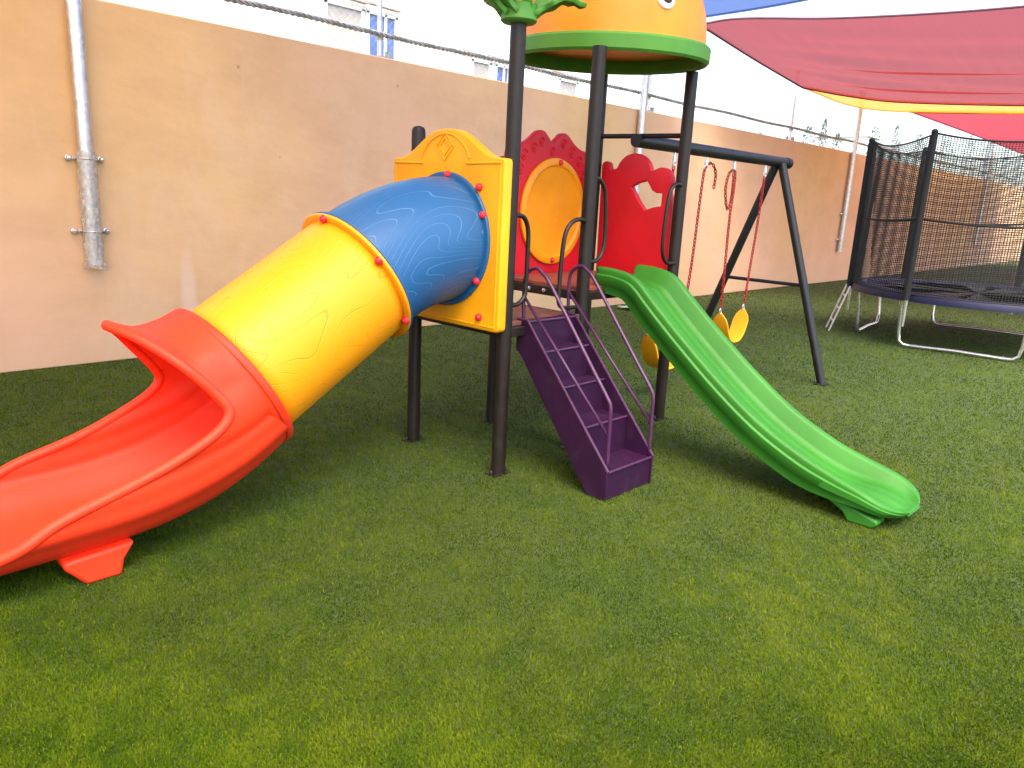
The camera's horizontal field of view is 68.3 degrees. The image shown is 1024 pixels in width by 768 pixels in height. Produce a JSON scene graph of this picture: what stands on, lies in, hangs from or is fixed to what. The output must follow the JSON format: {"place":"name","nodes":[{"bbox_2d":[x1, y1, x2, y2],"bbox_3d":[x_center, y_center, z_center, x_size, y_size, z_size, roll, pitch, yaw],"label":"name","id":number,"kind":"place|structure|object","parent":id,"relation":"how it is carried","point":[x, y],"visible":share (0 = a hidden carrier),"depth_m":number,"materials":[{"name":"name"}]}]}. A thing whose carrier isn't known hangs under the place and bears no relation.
{"place":"outdoors","nodes":[
{"label":"outdoors","id":0,"kind":"place"},
{"bbox_2d":[103,0,454,70],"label":"white house","id":1,"kind":"structure","parent":0,"point":[331,11],"depth_m":16.34,"materials":[{"name":"paint"}]},
{"bbox_2d":[322,0,368,53],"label":"window","id":2,"kind":"structure","parent":1,"relation":"in","point":[331,11],"depth_m":16.24,"materials":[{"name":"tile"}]},
{"bbox_2d":[364,0,401,59],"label":"window","id":3,"kind":"structure","parent":1,"relation":"in","point":[394,19],"depth_m":16.91,"materials":[{"name":"blue glass"}]},
{"bbox_2d":[0,261,1023,767],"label":"ground","id":4,"kind":"structure","parent":0,"point":[636,387],"depth_m":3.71,"materials":[{"name":"green plant"}]},
{"bbox_2d":[0,0,919,583],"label":"play structure","id":5,"kind":"object","parent":4,"relation":"on","point":[452,228],"visible":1,"depth_m":4.10,"materials":[{"name":"multicoloured plastic"}]},
{"bbox_2d":[0,0,1023,372],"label":"boundary wall","id":6,"kind":"structure","parent":4,"relation":"on","point":[228,154],"depth_m":7.15,"materials":[{"name":"paint"}]},
{"bbox_2d":[64,0,109,269],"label":"sail pole","id":7,"kind":"object","parent":6,"relation":"attached to","point":[85,158],"visible":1,"depth_m":6.17,"materials":[{"name":"metal"}]},
{"bbox_2d":[104,0,1021,182],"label":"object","id":8,"kind":"object","parent":6,"relation":"on","point":[379,34],"visible":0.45,"depth_m":9.30,"materials":[{"name":"metal"}]},
{"bbox_2d":[635,75,648,194],"bbox_3d":[1.970,-3.922,11.530,0.147,3.730,0.302,16,19,42],"label":"sail pole","id":9,"kind":"object","parent":6,"relation":"attached to","point":[642,104],"visible":0.2,"depth_m":11.43,"materials":[{"name":"metal"}]},
{"bbox_2d":[707,5,1023,106],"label":"shade sail","id":10,"kind":"object","parent":9,"relation":"attached to","point":[972,57],"visible":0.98,"depth_m":12.64,"materials":[{"name":"red fabric"}]},
{"bbox_2d":[835,107,862,251],"bbox_3d":[7.901,-4.923,17.609,0.147,3.630,0.302,16,19,42],"label":"sail pole","id":11,"kind":"object","parent":6,"relation":"attached to","point":[844,214],"visible":0.98,"depth_m":17.61,"materials":[{"name":"metal"}]},
{"bbox_2d":[805,89,1023,113],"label":"shade sail","id":12,"kind":"object","parent":11,"relation":"attached to","point":[904,107],"visible":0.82,"depth_m":16.87,"materials":[{"name":"yellow fabric"}]},
{"bbox_2d":[973,144,995,242],"bbox_3d":[16.451,-6.676,26.277,0.147,3.560,0.302,16,19,42],"label":"sail pole","id":13,"kind":"object","parent":6,"relation":"attached to","point":[992,149],"visible":0.41,"depth_m":26.21,"materials":[{"name":"metal"}]},
{"bbox_2d":[913,113,1023,153],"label":"shade sail","id":14,"kind":"object","parent":13,"relation":"attached to","point":[1006,127],"visible":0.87,"depth_m":19.41,"materials":[{"name":"red fabric"}]},
{"bbox_2d":[601,133,828,385],"bbox_3d":[1.746,-1.003,6.718,1.560,2.121,2.585,16,19,42],"label":"swing set","id":15,"kind":"object","parent":4,"relation":"on","point":[662,142],"visible":0.87,"depth_m":7.19,"materials":[{"name":"grey paint"}]},
{"bbox_2d":[641,162,716,368],"bbox_3d":[1.421,-0.992,6.341,0.159,1.724,0.838,16,19,42],"label":"swing","id":16,"kind":"object","parent":15,"relation":"hanging from","point":[649,349],"visible":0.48,"depth_m":6.32,"materials":[{"name":"plastic"}]},
{"bbox_2d":[713,169,765,342],"bbox_3d":[2.083,-1.164,7.002,0.159,1.569,0.728,16,19,42],"label":"swing","id":17,"kind":"object","parent":15,"relation":"hanging from","point":[735,332],"visible":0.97,"depth_m":7.08,"materials":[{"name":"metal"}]},
{"bbox_2d":[788,112,794,135],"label":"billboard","id":18,"kind":"object","parent":4,"relation":"on","point":[790,119],"visible":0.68,"depth_m":69.86},
{"bbox_2d":[802,126,814,143],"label":"cypress tree","id":19,"kind":"object","parent":4,"relation":"on","point":[809,128],"visible":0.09,"depth_m":70.61,"materials":[{"name":"green plant"}]},
{"bbox_2d":[818,119,827,146],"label":"cypress tree","id":20,"kind":"object","parent":4,"relation":"on","point":[823,127],"visible":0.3,"depth_m":75.17,"materials":[{"name":"green plant"}]},
{"bbox_2d":[831,133,842,149],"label":"cypress tree","id":21,"kind":"object","parent":4,"relation":"on","point":[836,144],"visible":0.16,"depth_m":79.87,"materials":[{"name":"green plant"}]},
{"bbox_2d":[825,284,850,330],"bbox_3d":[4.596,-1.083,10.649,0.216,0.648,0.353,7,14,15],"label":"ladder","id":22,"kind":"object","parent":4,"relation":"on","point":[837,306],"visible":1,"depth_m":10.59,"materials":[{"name":"metal"}]},
{"bbox_2d":[860,126,883,153],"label":"cypress tree","id":23,"kind":"object","parent":4,"relation":"on","point":[873,131],"visible":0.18,"depth_m":84.05,"materials":[{"name":"green plant"}]},
{"bbox_2d":[886,124,900,159],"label":"cypress tree","id":24,"kind":"object","parent":4,"relation":"on","point":[894,138],"visible":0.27,"depth_m":85.92,"materials":[{"name":"green plant"}]},
{"bbox_2d":[909,132,922,161],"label":"cypress tree","id":25,"kind":"object","parent":4,"relation":"on","point":[918,142],"visible":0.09,"depth_m":96.52,"materials":[{"name":"green plant"}]},
{"bbox_2d":[846,129,1023,360],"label":"trampoline","id":26,"kind":"object","parent":4,"relation":"on","point":[906,287],"visible":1,"depth_m":9.41,"materials":[{"name":"fabric"}]},
{"bbox_2d":[932,139,956,170],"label":"cypress tree","id":27,"kind":"object","parent":4,"relation":"on","point":[949,153],"visible":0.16,"depth_m":107.12,"materials":[{"name":"green plant"}]},
{"bbox_2d":[962,135,977,174],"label":"cypress tree","id":28,"kind":"object","parent":4,"relation":"on","point":[969,155],"visible":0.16,"depth_m":120.64,"materials":[{"name":"green plant"}]},
{"bbox_2d":[975,142,995,179],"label":"cypress tree","id":29,"kind":"object","parent":4,"relation":"on","point":[987,157],"visible":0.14,"depth_m":132.26,"materials":[{"name":"green plant"}]},
{"bbox_2d":[453,0,637,107],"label":"white house","id":30,"kind":"structure","parent":0,"point":[571,86],"depth_m":19.89,"materials":[{"name":"paint"}]},
{"bbox_2d":[460,48,493,78],"bbox_3d":[-0.920,-7.889,19.581,0.210,1.323,1.151,16,19,42],"label":"window","id":31,"kind":"structure","parent":30,"relation":"in","point":[473,61],"depth_m":19.66,"materials":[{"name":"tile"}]},
{"bbox_2d":[487,54,508,82],"bbox_3d":[-0.382,-7.996,20.128,0.210,1.321,1.001,16,19,42],"label":"window","id":32,"kind":"structure","parent":30,"relation":"in","point":[504,76],"depth_m":20.19,"materials":[{"name":"blue glass"}]},
{"bbox_2d":[550,70,582,96],"bbox_3d":[1.529,-8.383,22.067,0.210,1.325,1.300,16,19,42],"label":"window","id":33,"kind":"structure","parent":30,"relation":"in","point":[572,86],"depth_m":22.13,"materials":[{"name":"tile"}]},
{"bbox_2d":[703,0,808,17],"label":"shade sail","id":34,"kind":"object","parent":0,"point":[713,8],"visible":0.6,"depth_m":10.88,"materials":[{"name":"blue fabric"}]},
{"bbox_2d":[635,0,1023,186],"label":"sky","id":35,"kind":"structure","parent":0,"point":[811,8],"materials":[{"name":"white"}]},
{"bbox_2d":[813,135,885,154],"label":"distant house","id":36,"kind":"structure","parent":0,"point":[847,146],"depth_m":116.02,"materials":[{"name":"white paint"}]}
]}

